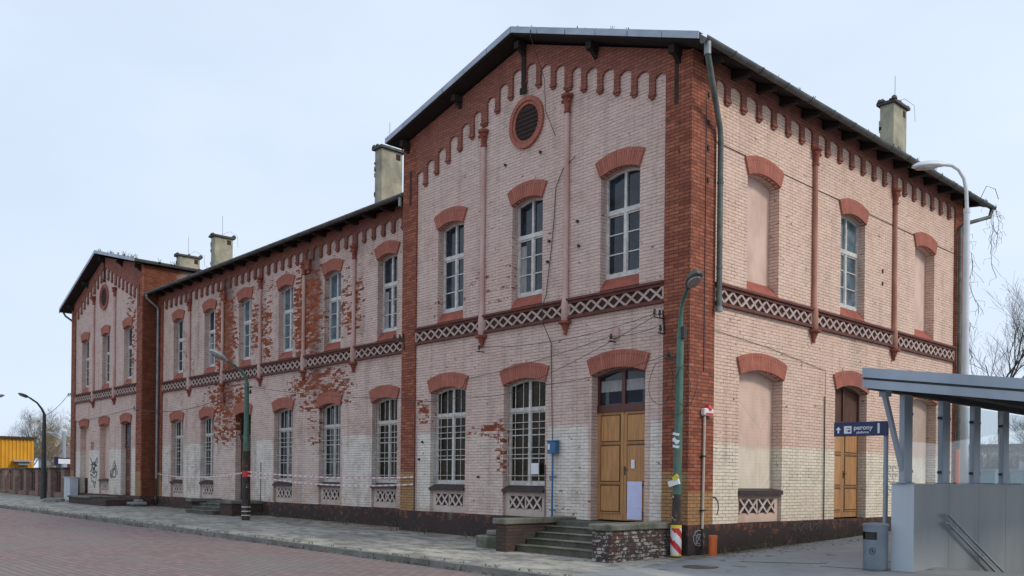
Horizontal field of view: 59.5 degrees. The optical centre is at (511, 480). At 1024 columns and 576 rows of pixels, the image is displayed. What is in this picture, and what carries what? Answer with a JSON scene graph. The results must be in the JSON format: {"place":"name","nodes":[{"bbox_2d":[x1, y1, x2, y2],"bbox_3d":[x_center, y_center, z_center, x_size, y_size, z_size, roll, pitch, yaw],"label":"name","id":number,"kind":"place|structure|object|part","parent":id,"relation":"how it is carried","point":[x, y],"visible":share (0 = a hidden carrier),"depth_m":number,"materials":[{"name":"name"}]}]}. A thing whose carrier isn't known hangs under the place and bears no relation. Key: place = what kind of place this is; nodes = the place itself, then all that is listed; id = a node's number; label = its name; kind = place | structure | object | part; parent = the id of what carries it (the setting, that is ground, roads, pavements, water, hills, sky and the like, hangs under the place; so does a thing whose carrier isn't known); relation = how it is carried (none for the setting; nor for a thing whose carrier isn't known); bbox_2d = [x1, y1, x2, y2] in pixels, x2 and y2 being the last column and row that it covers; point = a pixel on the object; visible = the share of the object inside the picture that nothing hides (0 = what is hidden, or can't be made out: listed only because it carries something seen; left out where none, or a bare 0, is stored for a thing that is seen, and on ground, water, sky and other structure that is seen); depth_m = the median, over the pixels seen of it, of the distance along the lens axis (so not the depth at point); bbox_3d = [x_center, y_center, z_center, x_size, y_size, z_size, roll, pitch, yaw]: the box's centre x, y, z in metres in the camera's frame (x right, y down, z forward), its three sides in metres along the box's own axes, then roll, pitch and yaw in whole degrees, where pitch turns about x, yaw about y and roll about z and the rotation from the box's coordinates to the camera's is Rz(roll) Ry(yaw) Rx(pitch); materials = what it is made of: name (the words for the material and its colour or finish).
{"place":"outdoors","nodes":[
{"label":"outdoors","id":0,"kind":"place"},
{"bbox_2d":[0,508,494,575],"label":"road","id":1,"kind":"structure","parent":0,"point":[35,544],"depth_m":20.00,"materials":[{"name":"brick"}]},
{"bbox_2d":[0,504,560,575],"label":"kerb","id":2,"kind":"structure","parent":1,"relation":"on","point":[435,563],"depth_m":21.18,"materials":[{"name":"concrete"}]},
{"bbox_2d":[3,504,858,575],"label":"weeds","id":3,"kind":"object","parent":1,"relation":"on","point":[529,570],"visible":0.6,"depth_m":23.36,"materials":[{"name":"green plant"}]},
{"bbox_2d":[0,493,739,575],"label":"sidewalk","id":4,"kind":"structure","parent":0,"point":[453,548],"depth_m":24.18,"materials":[{"name":"grey concrete"}]},
{"bbox_2d":[18,393,46,498],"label":"street lamp","id":5,"kind":"object","parent":4,"relation":"on","point":[43,491],"visible":0.96,"depth_m":49.91,"materials":[{"name":"black metal"}]},
{"bbox_2d":[0,467,69,497],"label":"brick fence","id":6,"kind":"object","parent":4,"relation":"on","point":[24,481],"visible":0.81,"depth_m":56.27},
{"bbox_2d":[41,497,68,501],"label":"rubble heap","id":7,"kind":"object","parent":4,"relation":"on","point":[59,499],"visible":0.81,"depth_m":46.09,"materials":[{"name":"grey concrete"}]},
{"bbox_2d":[63,421,78,499],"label":"utility cabinet","id":8,"kind":"object","parent":4,"relation":"on","point":[70,485],"visible":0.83,"depth_m":48.12,"materials":[{"name":"grey metal"}]},
{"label":"door","id":9,"kind":"part","parent":8,"relation":"part of","materials":[{"name":"grey metal"}]},
{"bbox_2d":[67,495,133,505],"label":"loading platform","id":10,"kind":"structure","parent":4,"relation":"on","point":[98,500],"depth_m":42.88,"materials":[{"name":"concrete"}]},
{"bbox_2d":[126,499,146,506],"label":"broken slab","id":11,"kind":"object","parent":4,"relation":"on","point":[138,503],"depth_m":41.07,"materials":[{"name":"grey concrete"}]},
{"bbox_2d":[185,498,262,515],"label":"entrance steps","id":12,"kind":"structure","parent":4,"relation":"on","point":[212,506],"depth_m":34.34,"materials":[{"name":"concrete"}]},
{"bbox_2d":[209,349,251,519],"bbox_3d":[-9.722,-1.480,30.861,1.506,5.931,0.457,1,0,-32],"label":"street lamp","id":13,"kind":"object","parent":4,"relation":"on","point":[245,511],"visible":0.98,"depth_m":31.15,"materials":[{"name":"green metal"}]},
{"bbox_2d":[158,472,241,477],"bbox_3d":[-12.980,-0.220,36.661,0.013,0.231,12.844,1,0,-34],"label":"barrier tape","id":14,"kind":"object","parent":13,"relation":"attached to","point":[202,476],"visible":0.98,"depth_m":35.72,"materials":[{"name":"white plastic"}]},
{"bbox_2d":[248,471,412,478],"bbox_3d":[-6.046,-0.177,28.656,8.030,0.227,0.013,1,0,38],"label":"barrier tape","id":15,"kind":"object","parent":13,"relation":"attached to","point":[333,477],"visible":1,"depth_m":28.14,"materials":[{"name":"white plastic"}]},
{"bbox_2d":[248,475,412,485],"bbox_3d":[-6.048,0.007,28.656,8.030,0.334,0.013,1,0,38],"label":"barrier tape","id":16,"kind":"object","parent":13,"relation":"attached to","point":[329,484],"visible":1,"depth_m":28.46,"materials":[{"name":"white plastic"}]},
{"bbox_2d":[255,355,665,401],"bbox_3d":[-2.668,-2.701,25.250,17.274,0.969,0.613,1,0,44],"label":"overhead cable","id":17,"kind":"object","parent":13,"relation":"attached to","point":[481,396],"visible":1,"depth_m":23.54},
{"bbox_2d":[476,530,495,548],"bbox_3d":[-0.369,1.431,20.988,0.550,0.530,0.900,1,0,-43],"label":"concrete block","id":18,"kind":"object","parent":4,"relation":"on","point":[488,540],"depth_m":20.85,"materials":[{"name":"grey concrete"}]},
{"bbox_2d":[126,507,862,560],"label":"leaf litter","id":19,"kind":"object","parent":4,"relation":"on","point":[647,558],"visible":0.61,"depth_m":20.83,"materials":[{"name":"brown plant"}]},
{"bbox_2d":[493,516,671,562],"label":"entrance steps","id":20,"kind":"structure","parent":4,"relation":"on","point":[603,541],"depth_m":19.00,"materials":[{"name":"concrete"}]},
{"bbox_2d":[648,269,702,557],"bbox_3d":[3.465,-1.235,18.510,0.485,5.904,1.779,1,0,-21],"label":"street lamp","id":21,"kind":"object","parent":4,"relation":"on","point":[693,279],"visible":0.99,"depth_m":18.70,"materials":[{"name":"green metal"}]},
{"bbox_2d":[708,535,717,555],"bbox_3d":[4.282,1.440,19.092,0.192,0.532,0.189,1,0,-43],"label":"drain stub","id":22,"kind":"object","parent":4,"relation":"on","point":[712,545],"visible":0.83,"depth_m":19.02,"materials":[{"name":"orange plastic"}]},
{"bbox_2d":[155,504,841,552],"bbox_3d":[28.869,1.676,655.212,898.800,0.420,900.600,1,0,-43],"label":"ground","id":23,"kind":"structure","parent":0,"point":[744,551],"depth_m":20.57,"materials":[{"name":"grey concrete"}]},
{"bbox_2d":[0,436,36,467],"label":"shipping container","id":24,"kind":"object","parent":23,"relation":"on","point":[16,451],"visible":0.65,"depth_m":64.31,"materials":[{"name":"metal"}]},
{"bbox_2d":[4,407,58,459],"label":"bare tree","id":25,"kind":"object","parent":23,"relation":"on","point":[26,431],"visible":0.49,"depth_m":109.02,"materials":[{"name":"plant"}]},
{"bbox_2d":[17,432,52,464],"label":"bare tree","id":26,"kind":"object","parent":23,"relation":"on","point":[34,445],"visible":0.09,"depth_m":115.04,"materials":[{"name":"plant"}]},
{"bbox_2d":[18,408,70,467],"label":"tree","id":27,"kind":"object","parent":23,"relation":"on","point":[54,450],"visible":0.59,"depth_m":89.42,"materials":[{"name":"plant"}]},
{"bbox_2d":[22,406,68,443],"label":"bare tree","id":28,"kind":"object","parent":23,"relation":"on","point":[54,424],"visible":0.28,"depth_m":117.94,"materials":[{"name":"plant"}]},
{"bbox_2d":[34,446,69,467],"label":"distant house","id":29,"kind":"structure","parent":23,"relation":"on","point":[48,463],"depth_m":96.13,"materials":[{"name":"grey glass"}]},
{"bbox_2d":[38,411,70,445],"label":"willow tree","id":30,"kind":"object","parent":23,"relation":"on","point":[61,432],"visible":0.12,"depth_m":109.82,"materials":[{"name":"plant"}]},
{"bbox_2d":[48,431,65,466],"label":"rail mast","id":31,"kind":"object","parent":23,"relation":"on","point":[63,434],"visible":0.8,"depth_m":74.81,"materials":[{"name":"grey metal"}]},
{"bbox_2d":[54,457,69,467],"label":"station board","id":32,"kind":"object","parent":23,"relation":"on","point":[57,461],"visible":0.64,"depth_m":64.98,"materials":[{"name":"white metal"}]},
{"bbox_2d":[59,25,996,555],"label":"station building","id":33,"kind":"structure","parent":23,"relation":"on","point":[557,185],"depth_m":23.76,"materials":[{"name":"brick"}]},
{"bbox_2d":[81,332,89,392],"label":"window","id":34,"kind":"structure","parent":33,"relation":"in","point":[85,336],"depth_m":48.20,"materials":[{"name":"white glass"}]},
{"bbox_2d":[69,408,132,421],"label":"overhead cable","id":35,"kind":"object","parent":33,"relation":"attached to","point":[102,416],"visible":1,"depth_m":45.38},
{"bbox_2d":[99,284,108,309],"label":"round window","id":36,"kind":"structure","parent":33,"relation":"in","point":[104,292],"depth_m":45.72,"materials":[{"name":"brick"}]},
{"bbox_2d":[101,325,110,388],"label":"window","id":37,"kind":"structure","parent":33,"relation":"in","point":[105,330],"depth_m":45.87,"materials":[{"name":"white glass"}]},
{"bbox_2d":[119,413,131,494],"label":"door","id":38,"kind":"structure","parent":33,"relation":"in","point":[124,417],"depth_m":43.68,"materials":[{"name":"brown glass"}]},
{"bbox_2d":[122,317,132,384],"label":"window","id":39,"kind":"structure","parent":33,"relation":"in","point":[128,321],"depth_m":43.60,"materials":[{"name":"white glass"}]},
{"bbox_2d":[169,410,184,482],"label":"window","id":40,"kind":"structure","parent":33,"relation":"in","point":[176,415],"depth_m":40.82,"materials":[{"name":"white glass"}]},
{"bbox_2d":[172,309,184,379],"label":"window","id":41,"kind":"structure","parent":33,"relation":"in","point":[179,313],"depth_m":40.92,"materials":[{"name":"white glass"}]},
{"bbox_2d":[135,388,243,411],"bbox_3d":[-13.528,-3.109,36.669,0.022,0.498,13.542,1,0,-38],"label":"overhead cable","id":42,"kind":"object","parent":33,"relation":"attached to","point":[191,408],"visible":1,"depth_m":35.76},
{"bbox_2d":[198,407,214,483],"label":"window","id":43,"kind":"structure","parent":33,"relation":"in","point":[206,411],"depth_m":38.56,"materials":[{"name":"white glass"}]},
{"bbox_2d":[202,299,216,373],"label":"window","id":44,"kind":"structure","parent":33,"relation":"in","point":[209,304],"depth_m":38.50,"materials":[{"name":"white glass"}]},
{"bbox_2d":[233,402,252,498],"bbox_3d":[-10.681,-1.165,35.917,0.330,3.900,1.623,1,0,-43],"label":"door","id":45,"kind":"structure","parent":33,"relation":"in","point":[239,408],"depth_m":36.11,"materials":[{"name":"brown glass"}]},
{"bbox_2d":[236,287,253,366],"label":"window","id":46,"kind":"structure","parent":33,"relation":"in","point":[247,292],"depth_m":36.07,"materials":[{"name":"white glass"}]},
{"bbox_2d":[271,397,294,485],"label":"window","id":47,"kind":"structure","parent":33,"relation":"in","point":[285,416],"depth_m":33.70,"materials":[{"name":"white glass"}]},
{"bbox_2d":[276,274,294,359],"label":"window","id":48,"kind":"structure","parent":33,"relation":"in","point":[286,279],"depth_m":33.64,"materials":[{"name":"white glass"}]},
{"bbox_2d":[316,392,342,486],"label":"window","id":49,"kind":"structure","parent":33,"relation":"in","point":[332,413],"depth_m":31.28,"materials":[{"name":"white glass"}]},
{"bbox_2d":[321,258,343,351],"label":"window","id":50,"kind":"structure","parent":33,"relation":"in","point":[333,264],"depth_m":31.23,"materials":[{"name":"white glass"}]},
{"bbox_2d":[369,385,399,488],"bbox_3d":[-4.004,-1.393,28.700,0.340,3.300,1.687,1,0,-43],"label":"window","id":51,"kind":"structure","parent":33,"relation":"in","point":[386,423],"depth_m":28.83,"materials":[{"name":"white glass"}]},
{"bbox_2d":[374,240,400,341],"bbox_3d":[-3.896,-6.051,28.645,0.330,3.142,1.419,1,0,-43],"label":"window","id":52,"kind":"structure","parent":33,"relation":"in","point":[390,246],"depth_m":28.77,"materials":[{"name":"white glass"}]},
{"bbox_2d":[427,372,468,490],"bbox_3d":[-1.726,-1.369,25.188,0.340,3.300,1.830,1,0,-43],"label":"window","id":53,"kind":"structure","parent":33,"relation":"in","point":[450,420],"depth_m":25.30,"materials":[{"name":"white glass"}]},
{"bbox_2d":[434,206,467,323],"bbox_3d":[-1.635,-6.042,25.151,0.330,3.172,1.463,1,0,-43],"label":"window","id":54,"kind":"structure","parent":33,"relation":"in","point":[454,235],"depth_m":25.24,"materials":[{"name":"white glass"}]},
{"bbox_2d":[499,362,549,492],"bbox_3d":[0.383,-1.346,22.909,0.340,3.300,1.822,1,0,-43],"label":"window","id":55,"kind":"structure","parent":33,"relation":"in","point":[526,423],"depth_m":22.99,"materials":[{"name":"white glass"}]},
{"bbox_2d":[531,463,538,473],"bbox_3d":[0.578,-0.294,22.684,0.007,0.280,0.270,1,0,-43],"label":"window notice","id":56,"kind":"object","parent":55,"relation":"attached to","point":[534,468],"depth_m":22.67,"materials":[{"name":"white paper"}]},
{"bbox_2d":[509,95,544,148],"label":"round window","id":57,"kind":"structure","parent":33,"relation":"in","point":[526,122],"depth_m":22.81,"materials":[{"name":"brick"}]},
{"bbox_2d":[507,179,547,308],"bbox_3d":[0.468,-6.019,22.880,0.330,3.172,1.448,1,0,-43],"label":"window","id":58,"kind":"structure","parent":33,"relation":"in","point":[530,215],"depth_m":22.95,"materials":[{"name":"white glass"}]},
{"bbox_2d":[547,440,558,515],"bbox_3d":[0.996,-0.022,21.923,0.160,1.905,0.320,1,0,-43],"label":"meter box","id":59,"kind":"object","parent":33,"relation":"attached to","point":[552,447],"visible":0.96,"depth_m":21.91,"materials":[{"name":"blue metal"}]},
{"bbox_2d":[462,325,658,386],"bbox_3d":[0.887,-2.940,22.010,0.027,0.914,7.004,1,0,-41],"label":"overhead cable","id":60,"kind":"object","parent":33,"relation":"attached to","point":[557,354],"visible":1,"depth_m":21.70,"materials":[{"name":"black rubber"}]},
{"bbox_2d":[477,314,652,346],"bbox_3d":[1.072,-3.481,21.550,0.013,0.268,6.044,1,0,-41],"label":"overhead cable","id":61,"kind":"object","parent":33,"relation":"attached to","point":[559,340],"visible":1,"depth_m":21.49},
{"bbox_2d":[524,314,657,379],"bbox_3d":[1.726,-3.056,21.029,0.020,1.104,4.389,1,0,-40],"label":"overhead cable","id":62,"kind":"object","parent":33,"relation":"attached to","point":[590,352],"visible":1,"depth_m":20.84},
{"bbox_2d":[586,349,649,520],"bbox_3d":[2.499,-1.033,20.627,0.330,3.920,1.872,1,0,-43],"label":"door","id":63,"kind":"structure","parent":33,"relation":"in","point":[621,394],"depth_m":20.77,"materials":[{"name":"brown wood"}]},
{"bbox_2d":[631,460,634,467],"bbox_3d":[2.762,-0.370,20.461,0.008,0.200,0.100,1,0,-43],"label":"door notice","id":64,"kind":"object","parent":63,"relation":"attached to","point":[632,463],"depth_m":20.45,"materials":[{"name":"white paper"}]},
{"bbox_2d":[595,146,645,291],"bbox_3d":[2.556,-5.997,20.623,0.330,3.172,1.485,1,0,-43],"label":"window","id":65,"kind":"structure","parent":33,"relation":"in","point":[623,188],"depth_m":20.69,"materials":[{"name":"white glass"}]},
{"bbox_2d":[627,481,641,519],"bbox_3d":[2.792,0.463,20.422,0.010,0.875,0.430,1,0,-43],"label":"paper notice","id":66,"kind":"object","parent":33,"relation":"attached to","point":[634,500],"visible":1,"depth_m":20.42,"materials":[{"name":"white paper"}]},
{"bbox_2d":[699,416,706,554],"bbox_3d":[4.123,0.139,19.323,0.140,3.050,0.074,1,0,-43],"label":"conduit pipe","id":67,"kind":"object","parent":33,"relation":"attached to","point":[703,456],"visible":0.93,"depth_m":19.30,"materials":[{"name":"grey metal"}]},
{"bbox_2d":[701,405,713,415],"bbox_3d":[4.239,-1.517,19.364,0.340,0.245,0.150,1,0,-43],"label":"alarm siren","id":68,"kind":"object","parent":33,"relation":"attached to","point":[707,410],"visible":1,"depth_m":19.31,"materials":[{"name":"white plastic"}]},
{"bbox_2d":[833,371,868,516],"bbox_3d":[9.020,-0.968,24.130,2.059,3.930,0.330,1,0,-43],"label":"door","id":69,"kind":"structure","parent":33,"relation":"in","point":[846,399],"depth_m":24.29,"materials":[{"name":"brown wood"}]},
{"bbox_2d":[839,198,869,321],"bbox_3d":[9.081,-5.926,24.136,1.655,3.172,0.330,1,0,-43],"label":"window","id":70,"kind":"structure","parent":33,"relation":"in","point":[849,230],"depth_m":24.32,"materials":[{"name":"white glass"}]},
{"bbox_2d":[969,186,1005,374],"bbox_3d":[15.231,-6.061,29.127,0.879,7.067,1.474,1,0,-67],"label":"dry creeper","id":71,"kind":"object","parent":33,"relation":"hanging from","point":[979,269],"visible":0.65,"depth_m":29.05,"materials":[{"name":"brown plant"}]},
{"bbox_2d":[980,469,997,485],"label":"container","id":72,"kind":"object","parent":23,"relation":"on","point":[988,476],"visible":0.46,"depth_m":47.79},
{"bbox_2d":[968,430,1012,468],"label":"bare tree","id":73,"kind":"object","parent":23,"relation":"on","point":[992,464],"visible":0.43,"depth_m":55.82,"materials":[{"name":"grey plant"}]},
{"bbox_2d":[968,453,1022,468],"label":"platform railing","id":74,"kind":"object","parent":23,"relation":"on","point":[995,454],"visible":0.02,"depth_m":60.40,"materials":[{"name":"grey metal"}]},
{"bbox_2d":[968,444,1023,482],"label":"platform house","id":75,"kind":"structure","parent":23,"relation":"on","point":[1021,461],"depth_m":75.86,"materials":[{"name":"grey"}]},
{"bbox_2d":[969,270,1023,455],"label":"bare tree","id":76,"kind":"object","parent":23,"relation":"on","point":[1020,355],"visible":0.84,"depth_m":44.94,"materials":[{"name":"brown plant"}]},
{"bbox_2d":[980,443,1014,468],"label":"bare tree","id":77,"kind":"object","parent":23,"relation":"on","point":[981,448],"visible":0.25,"depth_m":57.42,"materials":[{"name":"grey plant"}]},
{"bbox_2d":[986,420,1023,483],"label":"bare tree","id":78,"kind":"object","parent":23,"relation":"on","point":[1011,463],"visible":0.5,"depth_m":55.83,"materials":[{"name":"grey plant"}]},
{"bbox_2d":[997,432,1023,468],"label":"bare tree","id":79,"kind":"object","parent":23,"relation":"on","point":[1018,456],"visible":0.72,"depth_m":55.13,"materials":[{"name":"grey plant"}]},
{"bbox_2d":[1009,469,1023,484],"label":"container","id":80,"kind":"object","parent":23,"relation":"on","point":[1017,476],"visible":0.51,"depth_m":47.73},
{"bbox_2d":[1009,416,1023,443],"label":"bare tree","id":81,"kind":"object","parent":23,"relation":"on","point":[1015,429],"visible":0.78,"depth_m":60.99,"materials":[{"name":"plant"}]},
{"bbox_2d":[1009,444,1023,461],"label":"bare tree","id":82,"kind":"object","parent":23,"relation":"on","point":[1022,459],"visible":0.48,"depth_m":56.65,"materials":[{"name":"grey plant"}]},
{"bbox_2d":[0,0,1023,467],"label":"sky","id":83,"kind":"structure","parent":0,"point":[133,127],"materials":[{"name":"white"}]},
{"bbox_2d":[566,531,1023,575],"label":"forecourt","id":84,"kind":"structure","parent":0,"point":[848,556],"depth_m":16.99,"materials":[{"name":"grey concrete"}]},
{"bbox_2d":[682,565,718,568],"bbox_3d":[3.567,1.646,16.948,0.680,0.028,0.680,1,0,-43],"label":"manhole cover","id":85,"kind":"object","parent":84,"relation":"on","point":[698,566],"visible":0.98,"depth_m":16.82,"materials":[{"name":"grey metal"}]},
{"bbox_2d":[766,562,858,568],"bbox_3d":[5.822,1.623,17.223,2.753,0.030,0.565,1,0,37],"label":"drain channel","id":86,"kind":"object","parent":84,"relation":"on","point":[812,563],"visible":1,"depth_m":17.37,"materials":[{"name":"grey metal"}]},
{"bbox_2d":[834,421,888,523],"bbox_3d":[6.681,0.296,17.164,1.021,2.827,0.145,1,0,40],"label":"platform sign","id":87,"kind":"object","parent":84,"relation":"on","point":[870,428],"visible":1,"depth_m":16.91,"materials":[{"name":"blue metal"}]},
{"bbox_2d":[862,522,888,570],"bbox_3d":[6.611,1.200,16.285,0.454,0.870,0.454,1,0,-43],"label":"litter bin","id":88,"kind":"object","parent":84,"relation":"on","point":[875,546],"visible":1,"depth_m":16.11,"materials":[{"name":"grey metal"}]},
{"bbox_2d":[912,160,970,483],"bbox_3d":[10.991,-3.363,23.027,1.511,9.714,0.339,1,0,-3],"label":"street lamp","id":89,"kind":"object","parent":84,"relation":"on","point":[931,165],"visible":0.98,"depth_m":22.93,"materials":[{"name":"grey metal"}]},
{"bbox_2d":[861,367,1023,573],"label":"underpass shelter","id":90,"kind":"object","parent":84,"relation":"on","point":[974,523],"visible":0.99,"depth_m":16.81,"materials":[{"name":"metal"}]}
]}

